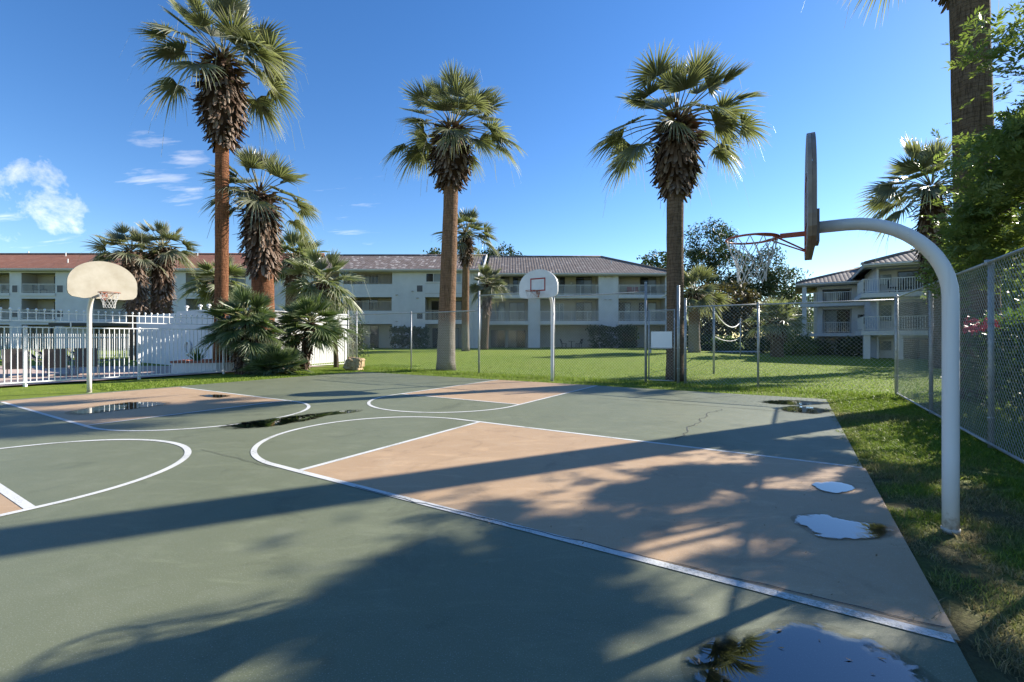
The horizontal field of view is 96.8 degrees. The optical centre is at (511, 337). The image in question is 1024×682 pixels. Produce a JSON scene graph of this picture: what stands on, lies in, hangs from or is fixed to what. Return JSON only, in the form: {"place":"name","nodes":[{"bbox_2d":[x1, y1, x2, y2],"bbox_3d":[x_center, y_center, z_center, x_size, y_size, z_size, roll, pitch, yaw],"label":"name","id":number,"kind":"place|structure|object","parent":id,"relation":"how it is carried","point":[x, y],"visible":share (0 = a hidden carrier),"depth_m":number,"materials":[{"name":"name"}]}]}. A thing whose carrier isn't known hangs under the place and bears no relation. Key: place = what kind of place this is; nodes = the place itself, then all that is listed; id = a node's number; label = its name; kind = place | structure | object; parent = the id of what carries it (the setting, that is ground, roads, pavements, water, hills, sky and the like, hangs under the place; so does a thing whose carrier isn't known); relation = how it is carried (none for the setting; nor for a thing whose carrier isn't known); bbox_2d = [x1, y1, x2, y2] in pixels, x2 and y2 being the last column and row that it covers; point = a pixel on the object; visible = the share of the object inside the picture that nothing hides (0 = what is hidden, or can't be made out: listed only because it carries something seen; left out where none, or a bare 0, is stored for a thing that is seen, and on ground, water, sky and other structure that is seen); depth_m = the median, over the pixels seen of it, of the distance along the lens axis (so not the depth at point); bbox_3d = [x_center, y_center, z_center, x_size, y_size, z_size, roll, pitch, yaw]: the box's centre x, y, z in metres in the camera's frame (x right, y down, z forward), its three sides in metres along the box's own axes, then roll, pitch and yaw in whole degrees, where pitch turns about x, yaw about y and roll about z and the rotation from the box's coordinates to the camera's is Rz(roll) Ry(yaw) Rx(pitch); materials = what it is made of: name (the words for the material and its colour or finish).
{"place":"outdoors","nodes":[
{"label":"outdoors","id":0,"kind":"place"},
{"bbox_2d":[0,338,1023,681],"bbox_3d":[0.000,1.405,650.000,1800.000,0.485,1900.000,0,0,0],"label":"lawn","id":1,"kind":"structure","parent":0,"point":[964,620],"depth_m":15.10,"materials":[{"name":"plant"}]},
{"bbox_2d":[66,261,136,392],"bbox_3d":[-11.758,-0.205,12.862,1.613,3.870,1.333,0,0,0],"label":"basketball hoop","id":2,"kind":"object","parent":1,"relation":"on","point":[101,280],"visible":1,"depth_m":12.87,"materials":[{"name":"paint"}]},
{"bbox_2d":[0,366,318,385],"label":"pool deck","id":3,"kind":"structure","parent":1,"relation":"on","point":[152,369],"depth_m":19.68,"materials":[{"name":"concrete"}]},
{"bbox_2d":[1,349,31,377],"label":"sun lounger","id":4,"kind":"object","parent":3,"relation":"on","point":[14,359],"visible":0.77,"depth_m":17.50,"materials":[{"name":"grey"}]},
{"bbox_2d":[43,349,69,375],"bbox_3d":[-18.713,1.014,18.698,0.695,1.111,1.640,0,0,-41],"label":"sun lounger","id":5,"kind":"object","parent":3,"relation":"on","point":[51,358],"visible":0.91,"depth_m":18.21,"materials":[{"name":"grey"}]},
{"bbox_2d":[0,334,127,358],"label":"picket fence","id":6,"kind":"object","parent":3,"relation":"on","point":[40,337],"visible":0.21,"depth_m":31.14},
{"bbox_2d":[74,348,98,374],"bbox_3d":[-18.029,1.009,19.315,0.695,1.120,1.614,0,0,-40],"label":"sun lounger","id":7,"kind":"object","parent":3,"relation":"on","point":[85,357],"visible":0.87,"depth_m":18.80,"materials":[{"name":"grey"}]},
{"bbox_2d":[77,220,168,359],"bbox_3d":[-25.059,-2.943,29.782,4.144,9.098,4.497,0,0,27],"label":"fan palm","id":8,"kind":"object","parent":3,"relation":"on","point":[132,262],"visible":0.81,"depth_m":29.48,"materials":[{"name":"green plant"}]},
{"bbox_2d":[124,219,201,314],"bbox_3d":[-24.272,-3.312,31.383,4.782,9.773,4.898,0,0,0],"label":"fan palm","id":9,"kind":"object","parent":3,"relation":"on","point":[162,288],"visible":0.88,"depth_m":31.08,"materials":[{"name":"green plant"}]},
{"bbox_2d":[170,359,235,372],"bbox_3d":[-13.918,1.315,21.018,2.791,0.531,2.072,0,0,-21],"label":"planter","id":10,"kind":"object","parent":3,"relation":"on","point":[215,365],"visible":0.56,"depth_m":20.16,"materials":[{"name":"concrete"}]},
{"bbox_2d":[186,346,207,360],"bbox_3d":[-14.432,0.766,20.838,1.166,0.747,1.224,0,0,0],"label":"agave plant","id":11,"kind":"object","parent":10,"relation":"on","point":[195,357],"visible":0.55,"depth_m":20.73,"materials":[{"name":"green plant"}]},
{"bbox_2d":[122,0,306,360],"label":"fan palm","id":12,"kind":"object","parent":10,"relation":"in","point":[222,104],"visible":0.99,"depth_m":20.56,"materials":[{"name":"green plant"}]},
{"bbox_2d":[137,309,346,364],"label":"pool wall","id":13,"kind":"structure","parent":3,"relation":"on","point":[164,344],"depth_m":25.68,"materials":[{"name":"paint"}]},
{"bbox_2d":[196,145,322,340],"bbox_3d":[-12.663,-4.261,22.994,5.626,11.701,6.064,0,0,0],"label":"fan palm","id":14,"kind":"object","parent":3,"relation":"on","point":[261,225],"visible":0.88,"depth_m":22.63,"materials":[{"name":"green plant"}]},
{"bbox_2d":[0,251,324,347],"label":"apartment building","id":15,"kind":"structure","parent":1,"relation":"on","point":[32,282],"depth_m":50.08,"materials":[{"name":"paint"}]},
{"bbox_2d":[0,307,345,386],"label":"picket fence","id":16,"kind":"object","parent":1,"relation":"on","point":[25,382],"visible":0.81,"depth_m":16.79,"materials":[{"name":"metal"}]},
{"bbox_2d":[175,254,250,310],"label":"fan palm","id":17,"kind":"object","parent":1,"relation":"on","point":[206,267],"visible":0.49,"depth_m":36.61,"materials":[{"name":"green plant"}]},
{"bbox_2d":[195,282,288,374],"bbox_3d":[-11.748,-0.306,19.872,3.979,4.197,3.363,0,0,0],"label":"fan palm bush","id":18,"kind":"object","parent":1,"relation":"on","point":[250,335],"visible":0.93,"depth_m":19.48,"materials":[{"name":"green plant"}]},
{"bbox_2d":[82,364,418,391],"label":"grass by the pool","id":19,"kind":"structure","parent":1,"relation":"on","point":[164,383],"depth_m":17.12,"materials":[{"name":"plant"}]},
{"bbox_2d":[236,342,310,376],"bbox_3d":[-10.389,1.185,19.721,3.250,2.147,2.910,0,0,0],"label":"fan palm bush","id":20,"kind":"object","parent":1,"relation":"on","point":[275,359],"visible":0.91,"depth_m":19.31,"materials":[{"name":"green plant"}]},
{"bbox_2d":[274,225,330,306],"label":"fan palm","id":21,"kind":"object","parent":1,"relation":"on","point":[298,251],"visible":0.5,"depth_m":33.50,"materials":[{"name":"green plant"}]},
{"bbox_2d":[267,291,347,369],"bbox_3d":[-10.021,-0.316,22.319,4.288,4.170,3.727,0,0,28],"label":"fan palm bush","id":22,"kind":"object","parent":1,"relation":"on","point":[292,319],"visible":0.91,"depth_m":21.83,"materials":[{"name":"green plant"}]},
{"bbox_2d":[275,243,370,322],"bbox_3d":[-13.110,-2.505,31.969,6.383,8.031,6.253,0,0,0],"label":"fan palm","id":23,"kind":"object","parent":1,"relation":"on","point":[331,294],"visible":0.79,"depth_m":31.32,"materials":[{"name":"green plant"}]},
{"bbox_2d":[316,307,359,366],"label":"young palm","id":24,"kind":"object","parent":1,"relation":"on","point":[336,360],"visible":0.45,"depth_m":23.89,"materials":[{"name":"green plant"}]},
{"bbox_2d":[343,357,364,370],"bbox_3d":[-7.638,1.316,22.009,0.990,0.757,0.754,0,0,0],"label":"boulder","id":25,"kind":"object","parent":1,"relation":"on","point":[354,363],"visible":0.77,"depth_m":21.70,"materials":[{"name":"stone"}]},
{"bbox_2d":[349,311,373,357],"bbox_3d":[-10.424,-0.155,30.009,2.592,3.809,2.562,0,0,0],"label":"shrub","id":26,"kind":"object","parent":1,"relation":"on","point":[360,338],"visible":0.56,"depth_m":29.98,"materials":[{"name":"green plant"}]},
{"bbox_2d":[303,254,486,347],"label":"apartment building","id":27,"kind":"structure","parent":1,"relation":"on","point":[402,283],"depth_m":49.00,"materials":[{"name":"paint"}]},
{"bbox_2d":[353,299,377,310],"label":"sliding door","id":28,"kind":"structure","parent":27,"relation":"in","point":[365,303],"depth_m":50.67,"materials":[{"name":"grey glass"}]},
{"bbox_2d":[354,275,377,282],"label":"sliding door","id":29,"kind":"structure","parent":27,"relation":"in","point":[369,276],"depth_m":50.67,"materials":[{"name":"grey glass"}]},
{"bbox_2d":[354,325,378,347],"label":"sliding door","id":30,"kind":"structure","parent":27,"relation":"in","point":[372,333],"depth_m":50.67,"materials":[{"name":"grey glass"}]},
{"bbox_2d":[426,273,439,281],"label":"window","id":31,"kind":"structure","parent":27,"relation":"in","point":[430,277],"depth_m":48.96,"materials":[{"name":"grey"}]},
{"bbox_2d":[432,301,438,319],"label":"sliding door","id":32,"kind":"structure","parent":27,"relation":"in","point":[435,304],"depth_m":50.67,"materials":[{"name":"grey glass"}]},
{"bbox_2d":[432,328,458,347],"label":"sliding door","id":33,"kind":"structure","parent":27,"relation":"in","point":[434,334],"depth_m":50.67,"materials":[{"name":"grey glass"}]},
{"bbox_2d":[455,301,461,319],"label":"sliding door","id":34,"kind":"structure","parent":27,"relation":"in","point":[458,303],"depth_m":50.67,"materials":[{"name":"grey glass"}]},
{"bbox_2d":[389,325,430,348],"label":"hedge","id":35,"kind":"object","parent":1,"relation":"on","point":[414,335],"visible":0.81,"depth_m":47.25,"materials":[{"name":"green plant"}]},
{"bbox_2d":[379,59,526,370],"bbox_3d":[-2.827,-5.736,22.438,6.732,14.737,6.170,0,0,32],"label":"fan palm","id":36,"kind":"object","parent":1,"relation":"on","point":[448,159],"visible":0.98,"depth_m":21.93,"materials":[{"name":"green plant"}]},
{"bbox_2d":[431,205,499,350],"bbox_3d":[-3.793,-5.226,39.930,6.168,12.946,5.623,0,0,22],"label":"fan palm","id":37,"kind":"object","parent":1,"relation":"on","point":[466,250],"visible":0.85,"depth_m":39.69,"materials":[{"name":"green plant"}]},
{"bbox_2d":[0,372,976,681],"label":"basketball court","id":38,"kind":"object","parent":1,"relation":"on","point":[202,564],"visible":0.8,"depth_m":3.09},
{"bbox_2d":[0,493,22,513],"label":"key area","id":39,"kind":"object","parent":38,"relation":"on","point":[7,505],"visible":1,"depth_m":4.32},
{"bbox_2d":[0,439,191,515],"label":"court line","id":40,"kind":"object","parent":38,"relation":"on","point":[23,503],"visible":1,"depth_m":4.79,"materials":[{"name":"paint"}]},
{"bbox_2d":[0,387,282,424],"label":"key area","id":41,"kind":"object","parent":38,"relation":"on","point":[182,400],"visible":1,"depth_m":11.13,"materials":[{"name":"paint"}]},
{"bbox_2d":[74,402,168,413],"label":"puddle","id":42,"kind":"object","parent":41,"relation":"on","point":[112,407],"visible":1,"depth_m":10.44,"materials":[{"name":"liquid"}]},
{"bbox_2d":[1,387,309,430],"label":"court line","id":43,"kind":"object","parent":38,"relation":"on","point":[84,425],"visible":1,"depth_m":9.15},
{"bbox_2d":[367,380,597,412],"bbox_3d":[-0.755,1.595,12.988,3.975,0.001,7.238,0,0,32],"label":"court line","id":44,"kind":"object","parent":38,"relation":"on","point":[368,402],"visible":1,"depth_m":11.28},
{"bbox_2d":[404,380,594,403],"bbox_3d":[-0.167,1.597,13.940,3.900,0.001,5.000,0,0,32],"label":"key area","id":45,"kind":"object","parent":38,"relation":"on","point":[511,391],"visible":1,"depth_m":13.38,"materials":[{"name":"paint"}]},
{"bbox_2d":[251,416,954,642],"bbox_3d":[-0.146,1.595,6.122,8.124,0.001,3.788,0,0,32],"label":"court line","id":46,"kind":"object","parent":38,"relation":"on","point":[863,615],"visible":1,"depth_m":3.52,"materials":[{"name":"paint"}]},
{"bbox_2d":[303,422,959,640],"bbox_3d":[0.876,1.597,5.490,5.780,0.001,3.710,0,0,32],"label":"key area","id":47,"kind":"object","parent":38,"relation":"on","point":[543,480],"visible":1,"depth_m":4.40,"materials":[{"name":"paint"}]},
{"bbox_2d":[355,486,945,627],"bbox_3d":[0.348,1.593,3.665,4.691,0.001,0.041,0,0,30],"label":"court crack","id":48,"kind":"object","parent":38,"relation":"on","point":[682,564],"visible":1,"depth_m":3.15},
{"bbox_2d":[438,393,937,674],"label":"leaf litter","id":49,"kind":"object","parent":38,"relation":"on","point":[763,542],"visible":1,"depth_m":3.35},
{"bbox_2d":[766,400,827,404],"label":"puddle","id":50,"kind":"object","parent":38,"relation":"on","point":[791,402],"visible":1,"depth_m":11.08,"materials":[{"name":"liquid"}]},
{"bbox_2d":[782,406,830,412],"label":"puddle","id":51,"kind":"object","parent":38,"relation":"on","point":[805,409],"visible":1,"depth_m":10.00,"materials":[{"name":"liquid"}]},
{"bbox_2d":[478,248,498,264],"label":"tree","id":52,"kind":"object","parent":1,"relation":"on","point":[488,251],"visible":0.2,"depth_m":77.13,"materials":[{"name":"green plant"}]},
{"bbox_2d":[469,263,511,349],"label":"fan palm","id":53,"kind":"object","parent":1,"relation":"on","point":[489,274],"visible":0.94,"depth_m":42.66,"materials":[{"name":"green plant"}]},
{"bbox_2d":[494,241,526,255],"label":"tree","id":54,"kind":"object","parent":1,"relation":"on","point":[508,252],"visible":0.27,"depth_m":79.00,"materials":[{"name":"green plant"}]},
{"bbox_2d":[519,269,557,380],"bbox_3d":[1.003,-0.320,16.101,1.391,4.100,1.405,0,0,-12],"label":"basketball hoop","id":55,"kind":"object","parent":1,"relation":"on","point":[537,283],"visible":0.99,"depth_m":15.93,"materials":[{"name":"white paint"}]},
{"bbox_2d":[480,256,666,347],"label":"apartment building","id":56,"kind":"structure","parent":1,"relation":"on","point":[579,275],"depth_m":52.66,"materials":[{"name":"paint"}]},
{"bbox_2d":[491,303,504,320],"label":"sliding door","id":57,"kind":"structure","parent":56,"relation":"in","point":[499,307],"depth_m":52.66,"materials":[{"name":"grey glass"}]},
{"bbox_2d":[491,330,504,347],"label":"sliding door","id":58,"kind":"structure","parent":56,"relation":"in","point":[498,339],"depth_m":52.66,"materials":[{"name":"grey glass"}]},
{"bbox_2d":[508,330,524,347],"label":"sliding door","id":59,"kind":"structure","parent":56,"relation":"in","point":[516,337],"depth_m":52.66,"materials":[{"name":"grey glass"}]},
{"bbox_2d":[509,303,524,320],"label":"sliding door","id":60,"kind":"structure","parent":56,"relation":"in","point":[521,306],"depth_m":52.66,"materials":[{"name":"grey glass"}]},
{"bbox_2d":[555,303,563,320],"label":"sliding door","id":61,"kind":"structure","parent":56,"relation":"in","point":[557,305],"depth_m":52.66,"materials":[{"name":"grey"}]},
{"bbox_2d":[556,277,564,292],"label":"sliding door","id":62,"kind":"structure","parent":56,"relation":"in","point":[561,280],"depth_m":52.66,"materials":[{"name":"glass"}]},
{"bbox_2d":[576,277,591,292],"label":"sliding door","id":63,"kind":"structure","parent":56,"relation":"in","point":[583,281],"depth_m":52.66,"materials":[{"name":"grey glass"}]},
{"bbox_2d":[576,303,591,320],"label":"sliding door","id":64,"kind":"structure","parent":56,"relation":"in","point":[584,306],"depth_m":52.66,"materials":[{"name":"glass"}]},
{"bbox_2d":[618,303,629,320],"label":"sliding door","id":65,"kind":"structure","parent":56,"relation":"in","point":[620,314],"depth_m":52.66,"materials":[{"name":"glass"}]},
{"bbox_2d":[639,303,655,320],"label":"sliding door","id":66,"kind":"structure","parent":56,"relation":"in","point":[650,306],"depth_m":52.66,"materials":[{"name":"glass"}]},
{"bbox_2d":[640,277,655,292],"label":"sliding door","id":67,"kind":"structure","parent":56,"relation":"in","point":[651,281],"depth_m":52.66,"materials":[{"name":"glass"}]},
{"bbox_2d":[585,323,639,347],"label":"hedge","id":68,"kind":"object","parent":1,"relation":"on","point":[595,329],"visible":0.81,"depth_m":48.83,"materials":[{"name":"green plant"}]},
{"bbox_2d":[347,282,898,393],"bbox_3d":[0.531,-0.171,18.971,24.027,3.782,0.721,0,0,33],"label":"chain link fence","id":69,"kind":"object","parent":1,"relation":"on","point":[895,345],"visible":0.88,"depth_m":16.27,"materials":[{"name":"metal"}]},
{"bbox_2d":[648,309,674,381],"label":"chain link gate","id":70,"kind":"structure","parent":69,"relation":"attached to","point":[649,350],"depth_m":16.09,"materials":[{"name":"metal"}]},
{"bbox_2d":[651,331,671,348],"bbox_3d":[5.243,0.098,15.966,0.720,0.595,0.013,0,0,32],"label":"blank sign","id":71,"kind":"object","parent":70,"relation":"attached to","point":[661,339],"visible":1,"depth_m":15.96,"materials":[{"name":"grey metal"}]},
{"bbox_2d":[637,249,684,268],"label":"tree","id":72,"kind":"object","parent":1,"relation":"on","point":[646,259],"visible":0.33,"depth_m":71.29,"materials":[{"name":"green plant"}]},
{"bbox_2d":[354,367,984,408],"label":"grass by the gate","id":73,"kind":"structure","parent":1,"relation":"on","point":[688,384],"depth_m":15.26,"materials":[{"name":"plant"}]},
{"bbox_2d":[587,36,773,381],"bbox_3d":[5.828,-4.434,17.001,6.691,12.178,6.242,0,0,0],"label":"fan palm","id":74,"kind":"object","parent":1,"relation":"on","point":[677,171],"visible":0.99,"depth_m":16.37,"materials":[{"name":"green plant"}]},
{"bbox_2d":[661,262,741,352],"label":"fan palm","id":75,"kind":"object","parent":1,"relation":"on","point":[694,297],"visible":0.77,"depth_m":37.55,"materials":[{"name":"green plant"}]},
{"bbox_2d":[700,331,722,350],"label":"shrub","id":76,"kind":"object","parent":1,"relation":"on","point":[703,341],"visible":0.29,"depth_m":45.39,"materials":[{"name":"green plant"}]},
{"bbox_2d":[664,217,762,339],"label":"leafy tree","id":77,"kind":"object","parent":1,"relation":"on","point":[701,255],"visible":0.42,"depth_m":60.74,"materials":[{"name":"green plant"}]},
{"bbox_2d":[713,307,714,373],"bbox_3d":[8.968,0.175,20.184,0.095,3.050,0.121,0,0,-22],"label":"net post","id":78,"kind":"object","parent":1,"relation":"on","point":[713,340],"visible":0.85,"depth_m":20.16,"materials":[{"name":"grey metal"}]},
{"bbox_2d":[705,333,742,350],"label":"shrub","id":79,"kind":"object","parent":1,"relation":"on","point":[724,345],"visible":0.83,"depth_m":43.47,"materials":[{"name":"green plant"}]},
{"bbox_2d":[687,278,777,339],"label":"round tree","id":80,"kind":"object","parent":1,"relation":"on","point":[748,298],"visible":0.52,"depth_m":48.66,"materials":[{"name":"green plant"}]},
{"bbox_2d":[731,326,769,352],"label":"shrub","id":81,"kind":"object","parent":1,"relation":"on","point":[761,342],"visible":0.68,"depth_m":44.67,"materials":[{"name":"green plant"}]},
{"bbox_2d":[726,244,812,340],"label":"pine tree","id":82,"kind":"object","parent":1,"relation":"on","point":[769,286],"visible":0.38,"depth_m":58.80,"materials":[{"name":"green plant"}]},
{"bbox_2d":[745,296,812,356],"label":"fan palm","id":83,"kind":"object","parent":1,"relation":"on","point":[776,344],"visible":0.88,"depth_m":33.57,"materials":[{"name":"green plant"}]},
{"bbox_2d":[783,328,822,355],"bbox_3d":[24.925,0.543,40.036,4.190,2.967,3.328,0,0,0],"label":"shrub","id":84,"kind":"object","parent":1,"relation":"on","point":[802,347],"visible":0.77,"depth_m":39.47,"materials":[{"name":"green plant"}]},
{"bbox_2d":[800,336,837,354],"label":"shrub","id":85,"kind":"object","parent":1,"relation":"on","point":[824,349],"visible":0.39,"depth_m":41.87,"materials":[{"name":"green plant"}]},
{"bbox_2d":[725,132,960,535],"bbox_3d":[2.922,-0.087,4.248,1.376,3.575,1.313,0,0,-12],"label":"basketball hoop","id":86,"kind":"object","parent":1,"relation":"on","point":[931,252],"visible":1,"depth_m":3.78,"materials":[{"name":"white paint"}]},
{"bbox_2d":[830,335,862,355],"bbox_3d":[29.782,0.836,39.571,3.656,2.140,3.320,0,0,0],"label":"shrub","id":87,"kind":"object","parent":1,"relation":"on","point":[856,342],"visible":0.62,"depth_m":39.08,"materials":[{"name":"green plant"}]},
{"bbox_2d":[802,0,1002,402],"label":"fan palm","id":88,"kind":"object","parent":1,"relation":"on","point":[978,109],"visible":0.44,"depth_m":11.24,"materials":[{"name":"brown plant"}]},
{"bbox_2d":[853,135,952,367],"bbox_3d":[21.806,-4.639,24.083,6.284,12.578,6.052,0,0,29],"label":"fan palm","id":89,"kind":"object","parent":1,"relation":"on","point":[885,191],"visible":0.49,"depth_m":23.78,"materials":[{"name":"green plant"}]},
{"bbox_2d":[795,249,1023,358],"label":"apartment building","id":90,"kind":"structure","parent":1,"relation":"on","point":[869,280],"depth_m":35.67,"materials":[{"name":"paint"}]},
{"bbox_2d":[825,338,848,353],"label":"sliding door","id":91,"kind":"structure","parent":90,"relation":"in","point":[833,340],"depth_m":43.88,"materials":[{"name":"glass"}]},
{"bbox_2d":[825,290,849,302],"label":"sliding door","id":92,"kind":"structure","parent":90,"relation":"in","point":[828,296],"depth_m":43.71,"materials":[{"name":"glass"}]},
{"bbox_2d":[825,310,849,332],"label":"sliding door","id":93,"kind":"structure","parent":90,"relation":"in","point":[837,317],"depth_m":43.72,"materials":[{"name":"glass"}]},
{"bbox_2d":[880,273,891,285],"bbox_3d":[29.203,-4.485,35.534,0.750,0.930,0.077,0,0,32],"label":"window","id":94,"kind":"structure","parent":90,"relation":"in","point":[881,275],"depth_m":35.54,"materials":[{"name":"grey"}]},
{"bbox_2d":[880,304,891,321],"bbox_3d":[29.203,-1.875,35.534,0.750,1.350,0.077,0,0,32],"label":"window","id":95,"kind":"structure","parent":90,"relation":"in","point":[882,309],"depth_m":35.51,"materials":[{"name":"grey"}]},
{"bbox_2d":[880,340,891,350],"bbox_3d":[29.203,0.665,35.534,0.750,0.830,0.077,0,0,32],"label":"window","id":96,"kind":"structure","parent":90,"relation":"in","point":[883,344],"depth_m":35.52,"materials":[{"name":"grey"}]},
{"bbox_2d":[898,270,925,291],"bbox_3d":[31.406,-4.210,34.172,3.730,1.740,0.077,0,0,32],"label":"sliding door","id":97,"kind":"structure","parent":90,"relation":"in","point":[910,274],"depth_m":34.82,"materials":[{"name":"glass"}]},
{"bbox_2d":[898,302,927,329],"bbox_3d":[31.406,-1.600,34.172,3.730,2.160,0.077,0,0,32],"label":"sliding door","id":98,"kind":"structure","parent":90,"relation":"in","point":[910,305],"depth_m":34.67,"materials":[{"name":"glass"}]},
{"bbox_2d":[903,339,927,358],"bbox_3d":[31.406,0.940,34.172,3.730,1.640,0.077,0,0,32],"label":"sliding door","id":99,"kind":"structure","parent":90,"relation":"in","point":[926,343],"depth_m":34.61,"materials":[{"name":"glass"}]},
{"bbox_2d":[818,392,1023,681],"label":"grass by the fence","id":100,"kind":"structure","parent":1,"relation":"on","point":[903,464],"depth_m":5.26,"materials":[{"name":"plant"}]},
{"bbox_2d":[896,247,1023,463],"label":"chain link fence","id":101,"kind":"object","parent":1,"relation":"on","point":[990,265],"visible":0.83,"depth_m":7.13,"materials":[{"name":"metal"}]},
{"bbox_2d":[909,0,1023,318],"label":"leafy tree","id":102,"kind":"object","parent":1,"relation":"on","point":[986,222],"visible":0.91,"depth_m":7.58,"materials":[{"name":"green plant"}]},
{"bbox_2d":[941,302,1023,416],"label":"oleander hedge","id":103,"kind":"object","parent":1,"relation":"on","point":[1004,361],"visible":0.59,"depth_m":9.38,"materials":[{"name":"green plant"}]},
{"bbox_2d":[0,0,1023,337],"label":"sky","id":104,"kind":"structure","parent":0,"point":[76,160],"materials":[{"name":"blue"}]},
{"bbox_2d":[385,354,941,395],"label":"lawn grass","id":105,"kind":"structure","parent":0,"point":[825,382],"depth_m":20.95,"materials":[{"name":"plant"}]},
{"bbox_2d":[920,240,1023,360],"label":"flowering bush","id":106,"kind":"object","parent":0,"point":[1012,296],"visible":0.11,"depth_m":24.78,"materials":[{"name":"green plant"}]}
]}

